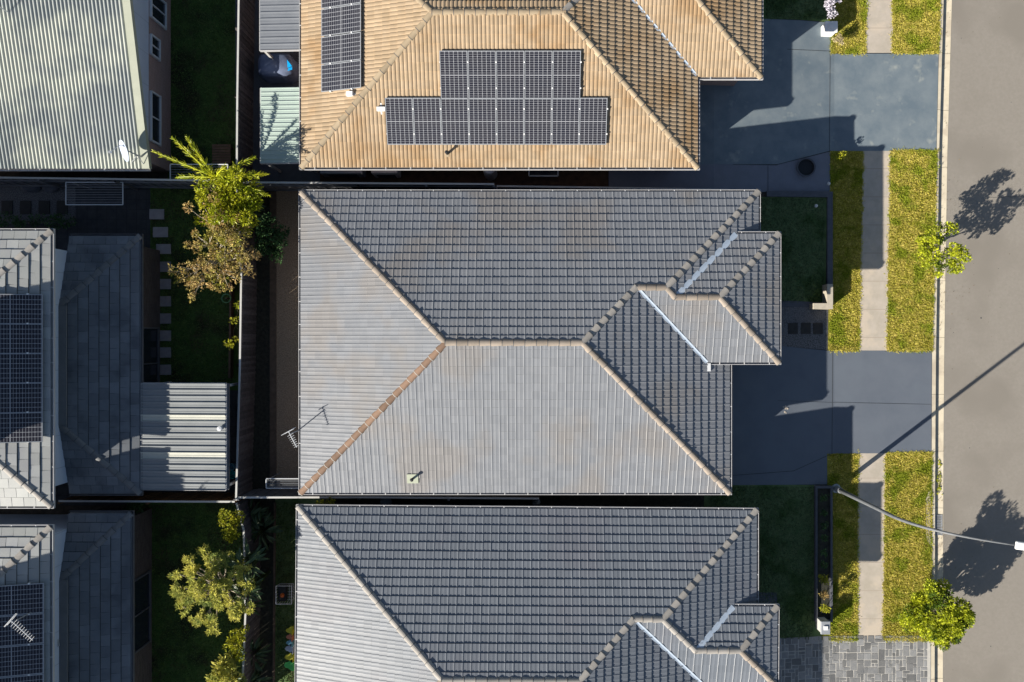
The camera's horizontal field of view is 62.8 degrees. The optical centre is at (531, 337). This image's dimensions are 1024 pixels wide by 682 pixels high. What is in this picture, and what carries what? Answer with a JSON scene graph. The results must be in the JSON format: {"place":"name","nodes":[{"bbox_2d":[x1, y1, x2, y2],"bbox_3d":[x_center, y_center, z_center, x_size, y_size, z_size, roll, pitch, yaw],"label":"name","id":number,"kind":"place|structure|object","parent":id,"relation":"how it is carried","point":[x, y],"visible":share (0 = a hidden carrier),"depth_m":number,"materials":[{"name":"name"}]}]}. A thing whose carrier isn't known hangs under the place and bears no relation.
{"place":"outdoors","nodes":[
{"label":"outdoors","id":0,"kind":"place"},
{"bbox_2d":[58,180,149,250],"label":"patio","id":1,"kind":"structure","parent":0,"point":[130,215],"depth_m":33.99,"materials":[{"name":"concrete"}]},
{"bbox_2d":[132,502,244,681],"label":"back lawn","id":2,"kind":"structure","parent":0,"point":[195,611],"depth_m":34.00,"materials":[{"name":"green plant"}]},
{"bbox_2d":[167,544,256,636],"bbox_3d":[-11.754,9.292,31.967,3.468,4.175,3.117,36,90,0],"label":"frangipani tree","id":3,"kind":"object","parent":2,"relation":"on","point":[217,589],"visible":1,"depth_m":30.82,"materials":[{"name":"green plant"}]},
{"bbox_2d":[143,0,299,681],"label":"grass","id":4,"kind":"structure","parent":2,"relation":"on","point":[202,343],"depth_m":33.99,"materials":[{"name":"plant"}]},
{"bbox_2d":[205,651,246,681],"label":"shrub","id":5,"kind":"object","parent":2,"relation":"on","point":[229,662],"visible":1,"depth_m":31.72,"materials":[{"name":"green plant"}]},
{"bbox_2d":[217,508,245,543],"bbox_3d":[-11.451,7.054,32.722,1.206,2.771,1.352,20,90,0],"label":"shrub","id":6,"kind":"object","parent":2,"relation":"on","point":[230,530],"visible":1,"depth_m":31.71,"materials":[{"name":"green plant"}]},
{"bbox_2d":[222,625,249,663],"bbox_3d":[-11.232,11.572,32.796,1.014,2.626,1.535,9,90,0],"label":"shrub","id":7,"kind":"object","parent":2,"relation":"on","point":[238,641],"visible":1,"depth_m":31.77,"materials":[{"name":"green plant"}]},
{"bbox_2d":[150,181,242,389],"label":"back lawn","id":8,"kind":"structure","parent":0,"point":[236,345],"depth_m":34.00,"materials":[{"name":"green plant"}]},
{"bbox_2d":[150,135,270,211],"bbox_3d":[-11.601,-6.261,31.933,4.561,4.172,2.041,26,90,0],"label":"palm tree","id":9,"kind":"object","parent":8,"relation":"on","point":[205,168],"visible":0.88,"depth_m":30.57,"materials":[{"name":"green plant"}]},
{"bbox_2d":[168,191,261,302],"bbox_3d":[-11.883,-3.342,32.135,3.617,3.956,4.132,0,90,0],"label":"photinia tree","id":10,"kind":"object","parent":8,"relation":"on","point":[220,254],"visible":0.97,"depth_m":31.07,"materials":[{"name":"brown plant"}]},
{"bbox_2d":[190,162,263,235],"bbox_3d":[-11.361,-5.097,32.102,3.004,4.060,2.730,0,90,0],"label":"leafy tree","id":11,"kind":"object","parent":8,"relation":"on","point":[229,202],"visible":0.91,"depth_m":30.87,"materials":[{"name":"green plant"}]},
{"bbox_2d":[228,281,234,377],"bbox_3d":[-12.085,-0.337,33.900,0.080,0.500,3.890,1,90,0],"label":"garden edging","id":12,"kind":"object","parent":8,"relation":"on","point":[231,351],"visible":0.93,"depth_m":33.69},
{"bbox_2d":[168,0,234,178],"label":"back lawn","id":13,"kind":"structure","parent":0,"point":[213,72],"depth_m":34.00,"materials":[{"name":"green plant"}]},
{"bbox_2d":[212,144,233,163],"bbox_3d":[-12.397,-7.365,33.782,0.740,0.435,0.750,0,90,0],"label":"garden bench","id":14,"kind":"object","parent":13,"relation":"on","point":[221,156],"visible":0.98,"depth_m":33.56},
{"bbox_2d":[235,0,319,183],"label":"side paving","id":15,"kind":"structure","parent":0,"point":[291,173],"depth_m":34.00,"materials":[{"name":"concrete"}]},
{"bbox_2d":[258,53,298,83],"bbox_3d":[-10.113,-10.798,33.495,1.513,1.070,1.013,0,90,0],"label":"covered barbecue","id":16,"kind":"object","parent":15,"relation":"on","point":[281,68],"visible":0.95,"depth_m":33.05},
{"bbox_2d":[259,0,298,58],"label":"awning","id":17,"kind":"object","parent":15,"relation":"on","point":[278,25],"visible":0.93,"depth_m":31.81,"materials":[{"name":"metal"}]},
{"bbox_2d":[260,87,317,172],"bbox_3d":[-9.438,-8.054,32.864,1.726,2.273,2.892,0,90,0],"label":"awning","id":18,"kind":"object","parent":15,"relation":"on","point":[279,125],"visible":0.96,"depth_m":31.81,"materials":[{"name":"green metal"}]},
{"bbox_2d":[275,498,319,681],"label":"side lawn","id":19,"kind":"structure","parent":0,"point":[289,501],"depth_m":34.00,"materials":[{"name":"green plant"}]},
{"bbox_2d":[275,583,293,604],"bbox_3d":[-9.882,10.274,33.719,0.652,0.477,0.751,0,90,0],"label":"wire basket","id":20,"kind":"object","parent":19,"relation":"on","point":[282,587],"visible":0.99,"depth_m":33.65,"materials":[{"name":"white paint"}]},
{"bbox_2d":[0,19,926,541],"bbox_3d":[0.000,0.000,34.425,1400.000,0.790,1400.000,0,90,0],"label":"ground","id":21,"kind":"structure","parent":0,"point":[62,509],"depth_m":34.03,"materials":[{"name":"soil"}]},
{"bbox_2d":[0,179,74,223],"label":"gravel bed","id":22,"kind":"object","parent":21,"relation":"on","point":[16,195],"visible":0.33,"depth_m":34.00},
{"bbox_2d":[0,211,76,228],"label":"shrub","id":23,"kind":"object","parent":22,"relation":"on","point":[16,222],"visible":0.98,"depth_m":33.37,"materials":[{"name":"green plant"}]},
{"bbox_2d":[0,508,151,681],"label":"house","id":24,"kind":"structure","parent":21,"relation":"on","point":[91,570],"depth_m":31.28,"materials":[{"name":"tile"}]},
{"bbox_2d":[0,643,43,676],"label":"solar panel","id":25,"kind":"object","parent":24,"relation":"attached to","point":[17,660],"visible":1,"depth_m":29.14,"materials":[{"name":"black glass"}]},
{"bbox_2d":[0,583,43,615],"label":"solar panel","id":26,"kind":"object","parent":24,"relation":"attached to","point":[18,599],"visible":1,"depth_m":29.14,"materials":[{"name":"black glass"}]},
{"bbox_2d":[0,613,43,646],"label":"solar panel","id":27,"kind":"object","parent":24,"relation":"attached to","point":[32,624],"visible":1,"depth_m":29.14,"materials":[{"name":"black glass"}]},
{"bbox_2d":[0,673,43,681],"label":"solar panel","id":28,"kind":"object","parent":24,"relation":"attached to","point":[32,678],"visible":1,"depth_m":29.17,"materials":[{"name":"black glass"}]},
{"bbox_2d":[135,570,150,653],"bbox_3d":[-15.327,10.780,32.903,0.105,1.665,2.900,0,90,0],"label":"window","id":29,"kind":"structure","parent":24,"relation":"in","point":[143,582],"depth_m":33.09,"materials":[{"name":"black glass"}]},
{"bbox_2d":[0,228,159,508],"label":"house","id":30,"kind":"structure","parent":21,"relation":"on","point":[101,326],"depth_m":31.17,"materials":[{"name":"tile"}]},
{"bbox_2d":[0,411,42,442],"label":"solar panel","id":31,"kind":"object","parent":30,"relation":"attached to","point":[27,426],"visible":1,"depth_m":29.13,"materials":[{"name":"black glass"}]},
{"bbox_2d":[0,293,42,323],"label":"solar panel","id":32,"kind":"object","parent":30,"relation":"attached to","point":[21,308],"visible":1,"depth_m":29.13,"materials":[{"name":"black glass"}]},
{"bbox_2d":[0,352,42,383],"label":"solar panel","id":33,"kind":"object","parent":30,"relation":"attached to","point":[21,367],"visible":1,"depth_m":29.13,"materials":[{"name":"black glass"}]},
{"bbox_2d":[0,382,42,412],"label":"solar panel","id":34,"kind":"object","parent":30,"relation":"attached to","point":[21,397],"visible":1,"depth_m":29.13,"materials":[{"name":"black glass"}]},
{"bbox_2d":[0,323,42,353],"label":"solar panel","id":35,"kind":"object","parent":30,"relation":"attached to","point":[20,338],"visible":1,"depth_m":29.13,"materials":[{"name":"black glass"}]},
{"bbox_2d":[144,327,159,381],"bbox_3d":[-14.990,1.012,32.903,0.105,1.665,2.900,0,90,0],"label":"window","id":36,"kind":"structure","parent":30,"relation":"in","point":[151,334],"depth_m":33.13,"materials":[{"name":"black glass"}]},
{"bbox_2d":[0,0,170,171],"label":"house","id":37,"kind":"structure","parent":21,"relation":"on","point":[85,85],"depth_m":30.98,"materials":[{"name":"beige metal"}]},
{"bbox_2d":[149,34,160,61],"bbox_3d":[-14.564,-11.245,32.487,0.105,0.795,0.841,0,90,0],"label":"window","id":38,"kind":"structure","parent":37,"relation":"in","point":[154,43],"depth_m":32.44,"materials":[{"name":"glass"}]},
{"bbox_2d":[149,90,161,145],"bbox_3d":[-14.564,-8.502,32.513,0.105,0.845,1.978,0,90,0],"label":"window","id":39,"kind":"structure","parent":37,"relation":"in","point":[155,100],"depth_m":32.53,"materials":[{"name":"glass"}]},
{"bbox_2d":[149,0,166,29],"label":"window","id":40,"kind":"structure","parent":37,"relation":"in","point":[157,8],"depth_m":32.88,"materials":[{"name":"glass"}]},
{"bbox_2d":[0,177,235,189],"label":"fence","id":41,"kind":"object","parent":21,"relation":"on","point":[127,182],"visible":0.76,"depth_m":32.62,"materials":[{"name":"metal"}]},
{"bbox_2d":[0,224,244,504],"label":"side strip","id":42,"kind":"object","parent":21,"relation":"on","point":[61,491],"depth_m":34.00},
{"bbox_2d":[140,381,244,490],"bbox_3d":[-13.045,3.712,32.594,3.367,2.812,4.051,0,90,0],"label":"patio cover","id":43,"kind":"object","parent":42,"relation":"on","point":[184,436],"visible":0.98,"depth_m":31.51,"materials":[{"name":"grey metal"}]},
{"bbox_2d":[58,492,243,504],"bbox_3d":[-14.749,6.315,33.189,6.834,2.022,0.150,0,90,0],"label":"fence","id":44,"kind":"object","parent":21,"relation":"on","point":[192,497],"visible":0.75,"depth_m":32.70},
{"bbox_2d":[234,0,254,180],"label":"fence","id":45,"kind":"object","parent":21,"relation":"on","point":[244,95],"visible":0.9,"depth_m":32.99,"materials":[{"name":"metal"}]},
{"bbox_2d":[233,188,256,500],"bbox_3d":[-11.265,0.135,33.189,0.348,2.022,12.284,0,90,0],"label":"fence","id":46,"kind":"object","parent":21,"relation":"on","point":[242,471],"visible":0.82,"depth_m":32.99,"materials":[{"name":"metal"}]},
{"bbox_2d":[233,498,260,681],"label":"fence","id":47,"kind":"object","parent":21,"relation":"on","point":[250,620],"visible":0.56,"depth_m":32.88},
{"bbox_2d":[242,184,270,493],"bbox_3d":[-11.126,0.078,33.994,1.193,0.001,12.656,0,90,0],"label":"garden bed","id":48,"kind":"object","parent":21,"relation":"on","point":[261,458],"visible":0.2,"depth_m":33.99,"materials":[{"name":"soil"}]},
{"bbox_2d":[254,212,289,263],"bbox_3d":[-10.112,-3.876,33.044,1.642,2.130,1.673,35,90,0],"label":"shrub","id":49,"kind":"object","parent":48,"relation":"on","point":[269,232],"visible":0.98,"depth_m":32.49,"materials":[{"name":"green plant"}]},
{"bbox_2d":[246,498,274,681],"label":"garden bed","id":50,"kind":"object","parent":21,"relation":"on","point":[266,623],"visible":0.33,"depth_m":33.99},
{"bbox_2d":[228,538,269,585],"bbox_3d":[-10.585,8.426,32.373,1.464,3.257,1.481,43,90,0],"label":"strelitzia","id":51,"kind":"object","parent":50,"relation":"on","point":[257,554],"visible":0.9,"depth_m":31.42,"materials":[{"name":"green plant"}]},
{"bbox_2d":[229,570,270,606],"bbox_3d":[-10.634,9.467,32.478,1.337,3.048,1.449,0,90,0],"label":"strelitzia","id":52,"kind":"object","parent":50,"relation":"on","point":[256,592],"visible":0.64,"depth_m":31.58,"materials":[{"name":"green plant"}]},
{"bbox_2d":[233,498,269,533],"bbox_3d":[-11.105,6.989,33.440,1.486,1.127,1.634,0,90,0],"label":"strelitzia","id":53,"kind":"object","parent":50,"relation":"on","point":[254,510],"visible":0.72,"depth_m":33.15,"materials":[{"name":"green plant"}]},
{"bbox_2d":[237,637,271,671],"bbox_3d":[-10.980,12.457,33.420,1.369,1.169,1.466,23,90,0],"label":"strelitzia","id":54,"kind":"object","parent":50,"relation":"on","point":[261,652],"visible":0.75,"depth_m":33.07,"materials":[{"name":"green plant"}]},
{"bbox_2d":[248,506,284,549],"bbox_3d":[-10.586,7.571,33.466,1.660,1.076,1.853,0,90,0],"label":"strelitzia","id":55,"kind":"object","parent":50,"relation":"on","point":[268,521],"visible":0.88,"depth_m":33.12,"materials":[{"name":"green plant"}]},
{"bbox_2d":[270,192,275,476],"bbox_3d":[-10.452,-0.143,34.050,0.260,0.200,11.541,0,90,0],"label":"garden edging","id":56,"kind":"object","parent":21,"relation":"on","point":[273,355],"visible":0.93,"depth_m":33.95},
{"bbox_2d":[272,502,275,681],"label":"garden edging","id":57,"kind":"object","parent":21,"relation":"on","point":[274,568],"visible":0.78,"depth_m":33.92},
{"bbox_2d":[276,184,317,495],"bbox_3d":[-9.440,0.078,33.994,1.764,0.001,12.656,0,90,0],"label":"gravel strip","id":58,"kind":"object","parent":21,"relation":"on","point":[287,344],"depth_m":33.99,"materials":[{"name":"gravel"}]},
{"bbox_2d":[241,181,495,190],"bbox_3d":[-6.325,-5.890,33.184,9.880,2.013,0.152,0,90,0],"label":"fence","id":59,"kind":"object","parent":21,"relation":"on","point":[280,186],"visible":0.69,"depth_m":32.51,"materials":[{"name":"metal"}]},
{"bbox_2d":[237,489,539,500],"bbox_3d":[-5.477,6.173,33.184,11.624,2.013,0.177,0,90,0],"label":"fence","id":60,"kind":"object","parent":21,"relation":"on","point":[260,493],"visible":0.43,"depth_m":32.43,"materials":[{"name":"metal"}]},
{"bbox_2d":[320,170,607,189],"bbox_3d":[-3.501,-6.561,33.998,13.226,0.001,1.815,0,90,0],"label":"side passage","id":61,"kind":"object","parent":21,"relation":"on","point":[596,178],"visible":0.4,"depth_m":34.00},
{"bbox_2d":[320,170,365,176],"bbox_3d":[-7.521,-6.681,33.600,1.700,0.800,0.400,0,90,0],"label":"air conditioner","id":62,"kind":"object","parent":61,"relation":"on","point":[343,173],"visible":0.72,"depth_m":33.23,"materials":[{"name":"metal"}]},
{"bbox_2d":[320,495,703,506],"bbox_3d":[-0.648,6.600,33.999,15.820,0.001,1.686,0,90,0],"label":"side passage","id":63,"kind":"object","parent":21,"relation":"on","point":[635,500],"visible":0.2,"depth_m":34.00},
{"bbox_2d":[299,0,763,170],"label":"house","id":64,"kind":"structure","parent":21,"relation":"on","point":[649,68],"depth_m":30.98,"materials":[{"name":"beige tile"}]},
{"bbox_2d":[321,3,360,35],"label":"solar panel","id":65,"kind":"object","parent":64,"relation":"attached to","point":[340,20],"visible":1,"depth_m":30.86,"materials":[{"name":"black glass"}]},
{"bbox_2d":[321,60,360,91],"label":"solar panel","id":66,"kind":"object","parent":64,"relation":"attached to","point":[340,76],"visible":1,"depth_m":30.85,"materials":[{"name":"black glass"}]},
{"bbox_2d":[321,32,360,63],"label":"solar panel","id":67,"kind":"object","parent":64,"relation":"attached to","point":[340,48],"visible":1,"depth_m":30.85,"materials":[{"name":"black glass"}]},
{"bbox_2d":[321,0,360,8],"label":"solar panel","id":68,"kind":"object","parent":64,"relation":"attached to","point":[329,3],"visible":1,"depth_m":30.93,"materials":[{"name":"black glass"}]},
{"bbox_2d":[385,98,414,144],"bbox_3d":[-4.835,-7.976,30.929,1.052,0.110,1.680,0,109,0],"label":"solar panel","id":69,"kind":"object","parent":64,"relation":"attached to","point":[399,122],"visible":1,"depth_m":30.90,"materials":[{"name":"black glass"}]},
{"bbox_2d":[413,98,441,144],"bbox_3d":[-3.817,-7.976,30.929,1.052,0.110,1.680,0,109,0],"label":"solar panel","id":70,"kind":"object","parent":64,"relation":"attached to","point":[427,120],"visible":1,"depth_m":30.90,"materials":[{"name":"black glass"}]},
{"bbox_2d":[439,51,468,97],"bbox_3d":[-2.787,-9.510,30.386,1.052,0.110,1.680,0,110,0],"label":"solar panel","id":71,"kind":"object","parent":64,"relation":"attached to","point":[453,74],"visible":1,"depth_m":30.35,"materials":[{"name":"glass"}]},
{"bbox_2d":[441,98,469,144],"bbox_3d":[-2.799,-7.976,30.929,1.052,0.110,1.680,0,109,0],"label":"solar panel","id":72,"kind":"object","parent":64,"relation":"attached to","point":[455,120],"visible":1,"depth_m":30.90,"materials":[{"name":"black glass"}]},
{"bbox_2d":[468,51,496,97],"bbox_3d":[-1.768,-9.510,30.386,1.052,0.110,1.680,0,110,0],"label":"solar panel","id":73,"kind":"object","parent":64,"relation":"attached to","point":[482,74],"visible":1,"depth_m":30.35,"materials":[{"name":"black glass"}]},
{"bbox_2d":[469,98,496,144],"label":"solar panel","id":74,"kind":"object","parent":64,"relation":"attached to","point":[482,121],"visible":1,"depth_m":30.90,"materials":[{"name":"black glass"}]},
{"bbox_2d":[496,51,524,97],"bbox_3d":[-0.750,-9.510,30.386,1.052,0.110,1.680,0,110,0],"label":"solar panel","id":75,"kind":"object","parent":64,"relation":"attached to","point":[510,72],"visible":1,"depth_m":30.35,"materials":[{"name":"black glass"}]},
{"bbox_2d":[496,98,524,144],"bbox_3d":[-0.763,-7.976,30.929,1.052,0.110,1.680,0,109,0],"label":"solar panel","id":76,"kind":"object","parent":64,"relation":"attached to","point":[510,121],"visible":1,"depth_m":30.90,"materials":[{"name":"black glass"}]},
{"bbox_2d":[524,98,552,144],"bbox_3d":[0.255,-7.976,30.929,1.052,0.110,1.680,0,109,0],"label":"solar panel","id":77,"kind":"object","parent":64,"relation":"attached to","point":[537,120],"visible":1,"depth_m":30.90,"materials":[{"name":"black glass"}]},
{"bbox_2d":[525,51,552,97],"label":"solar panel","id":78,"kind":"object","parent":64,"relation":"attached to","point":[538,74],"visible":1,"depth_m":30.35,"materials":[{"name":"black glass"}]},
{"bbox_2d":[552,98,579,144],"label":"solar panel","id":79,"kind":"object","parent":64,"relation":"attached to","point":[565,121],"visible":1,"depth_m":30.90,"materials":[{"name":"black glass"}]},
{"bbox_2d":[553,51,581,97],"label":"solar panel","id":80,"kind":"object","parent":64,"relation":"attached to","point":[566,72],"visible":1,"depth_m":30.35,"materials":[{"name":"black glass"}]},
{"bbox_2d":[579,98,607,144],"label":"solar panel","id":81,"kind":"object","parent":64,"relation":"attached to","point":[593,123],"visible":1,"depth_m":30.90,"materials":[{"name":"black glass"}]},
{"bbox_2d":[295,504,779,681],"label":"house","id":82,"kind":"structure","parent":21,"relation":"on","point":[441,593],"depth_m":30.87,"materials":[{"name":"grey tile"}]},
{"bbox_2d":[298,189,781,495],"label":"house","id":83,"kind":"structure","parent":21,"relation":"on","point":[526,342],"depth_m":30.86,"materials":[{"name":"grey tile"}]},
{"bbox_2d":[496,185,729,189],"bbox_3d":[3.182,-5.783,33.384,9.132,1.612,0.159,1,90,0],"label":"fence","id":84,"kind":"object","parent":21,"relation":"on","point":[510,187],"visible":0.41,"depth_m":32.58,"materials":[{"name":"metal"}]},
{"bbox_2d":[766,191,832,283],"bbox_3d":[10.990,-4.098,34.438,2.800,0.592,3.818,0,90,0],"label":"lawn edging","id":85,"kind":"object","parent":21,"relation":"on","point":[829,247],"visible":0.77,"depth_m":34.46,"materials":[{"name":"concrete"}]},
{"bbox_2d":[781,307,827,349],"bbox_3d":[10.685,-0.382,34.384,3.106,0.372,1.767,0,90,0],"label":"gravel bed","id":86,"kind":"object","parent":21,"relation":"on","point":[799,315],"visible":0.5,"depth_m":34.45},
{"bbox_2d":[809,284,832,309],"bbox_3d":[11.835,-1.670,34.355,0.807,0.820,1.010,0,90,0],"label":"letterbox","id":87,"kind":"object","parent":21,"relation":"on","point":[827,298],"visible":1,"depth_m":33.95,"materials":[{"name":"concrete"}]},
{"bbox_2d":[814,485,832,621],"bbox_3d":[11.991,8.858,34.599,0.730,0.566,5.578,0,90,0],"label":"garden planter","id":88,"kind":"object","parent":21,"relation":"on","point":[819,546],"visible":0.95,"depth_m":34.43,"materials":[{"name":"stone"}]},
{"bbox_2d":[857,453,885,639],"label":"footpath","id":89,"kind":"structure","parent":21,"relation":"on","point":[871,533],"depth_m":34.60,"materials":[{"name":"concrete"}]},
{"bbox_2d":[859,151,890,350],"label":"footpath","id":90,"kind":"structure","parent":21,"relation":"on","point":[874,299],"depth_m":34.60,"materials":[{"name":"concrete"}]},
{"bbox_2d":[865,0,892,52],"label":"footpath","id":91,"kind":"structure","parent":21,"relation":"on","point":[878,23],"depth_m":34.60,"materials":[{"name":"concrete"}]},
{"bbox_2d":[930,0,951,681],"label":"kerb","id":92,"kind":"structure","parent":21,"relation":"on","point":[937,422],"depth_m":34.72,"materials":[{"name":"concrete"}]},
{"bbox_2d":[609,152,829,191],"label":"path","id":93,"kind":"structure","parent":0,"point":[786,176],"depth_m":34.10,"materials":[{"name":"grey concrete"}]},
{"bbox_2d":[797,158,815,176],"bbox_3d":[11.250,-6.979,34.380,0.770,0.160,0.770,0,90,0],"label":"fire pit","id":94,"kind":"object","parent":93,"relation":"on","point":[806,167],"visible":1,"depth_m":34.41,"materials":[{"name":"metal"}]},
{"bbox_2d":[704,485,821,639],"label":"front lawn","id":95,"kind":"structure","parent":0,"point":[707,503],"depth_m":34.36,"materials":[{"name":"green plant"}]},
{"bbox_2d":[761,197,826,301],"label":"front lawn","id":96,"kind":"structure","parent":0,"point":[795,282],"depth_m":34.43,"materials":[{"name":"green plant"}]},
{"bbox_2d":[763,0,829,21],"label":"front lawn","id":97,"kind":"structure","parent":0,"point":[812,18],"depth_m":34.41,"materials":[{"name":"green plant"}]},
{"bbox_2d":[710,0,828,638],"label":"grass","id":98,"kind":"structure","parent":97,"relation":"on","point":[808,488],"depth_m":34.38,"materials":[{"name":"plant"}]},
{"bbox_2d":[700,19,937,163],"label":"driveway","id":99,"kind":"structure","parent":0,"point":[778,113],"depth_m":34.49,"materials":[{"name":"paint"}]},
{"bbox_2d":[732,346,931,484],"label":"driveway","id":100,"kind":"structure","parent":0,"point":[769,435],"depth_m":34.52,"materials":[{"name":"paint"}]},
{"bbox_2d":[822,453,857,639],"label":"front lawn","id":101,"kind":"structure","parent":0,"point":[839,498],"depth_m":34.60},
{"bbox_2d":[832,484,1023,549],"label":"street light","id":102,"kind":"object","parent":101,"relation":"on","point":[1018,545],"visible":1,"depth_m":28.34,"materials":[{"name":"metal"}]},
{"bbox_2d":[828,151,862,350],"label":"front lawn","id":103,"kind":"structure","parent":0,"point":[843,262],"depth_m":34.60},
{"bbox_2d":[830,0,865,52],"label":"front lawn","id":104,"kind":"structure","parent":0,"point":[849,7],"depth_m":34.60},
{"bbox_2d":[779,639,930,681],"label":"paved driveway","id":105,"kind":"structure","parent":0,"point":[928,660],"depth_m":34.59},
{"bbox_2d":[884,453,930,638],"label":"verge lawn","id":106,"kind":"structure","parent":0,"point":[913,530],"depth_m":34.61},
{"bbox_2d":[898,578,975,651],"bbox_3d":[16.077,10.836,33.365,2.880,2.728,2.743,25,90,0],"label":"street tree","id":107,"kind":"object","parent":106,"relation":"on","point":[952,623],"visible":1,"depth_m":32.58,"materials":[{"name":"green plant"}]},
{"bbox_2d":[888,151,935,350],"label":"verge lawn","id":108,"kind":"structure","parent":0,"point":[914,261],"depth_m":34.61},
{"bbox_2d":[914,221,971,277],"bbox_3d":[16.119,-3.463,33.567,2.040,2.328,2.282,0,90,0],"label":"street tree","id":109,"kind":"object","parent":108,"relation":"on","point":[928,249],"visible":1,"depth_m":32.82,"materials":[{"name":"green plant"}]},
{"bbox_2d":[893,0,939,52],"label":"verge lawn","id":110,"kind":"structure","parent":0,"point":[903,31],"depth_m":34.61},
{"bbox_2d":[826,0,942,644],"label":"grass","id":111,"kind":"structure","parent":110,"relation":"on","point":[916,349],"depth_m":34.59,"materials":[{"name":"plant"}]},
{"bbox_2d":[943,0,1023,681],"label":"road","id":112,"kind":"structure","parent":0,"point":[984,388],"depth_m":34.72,"materials":[{"name":"asphalt"}]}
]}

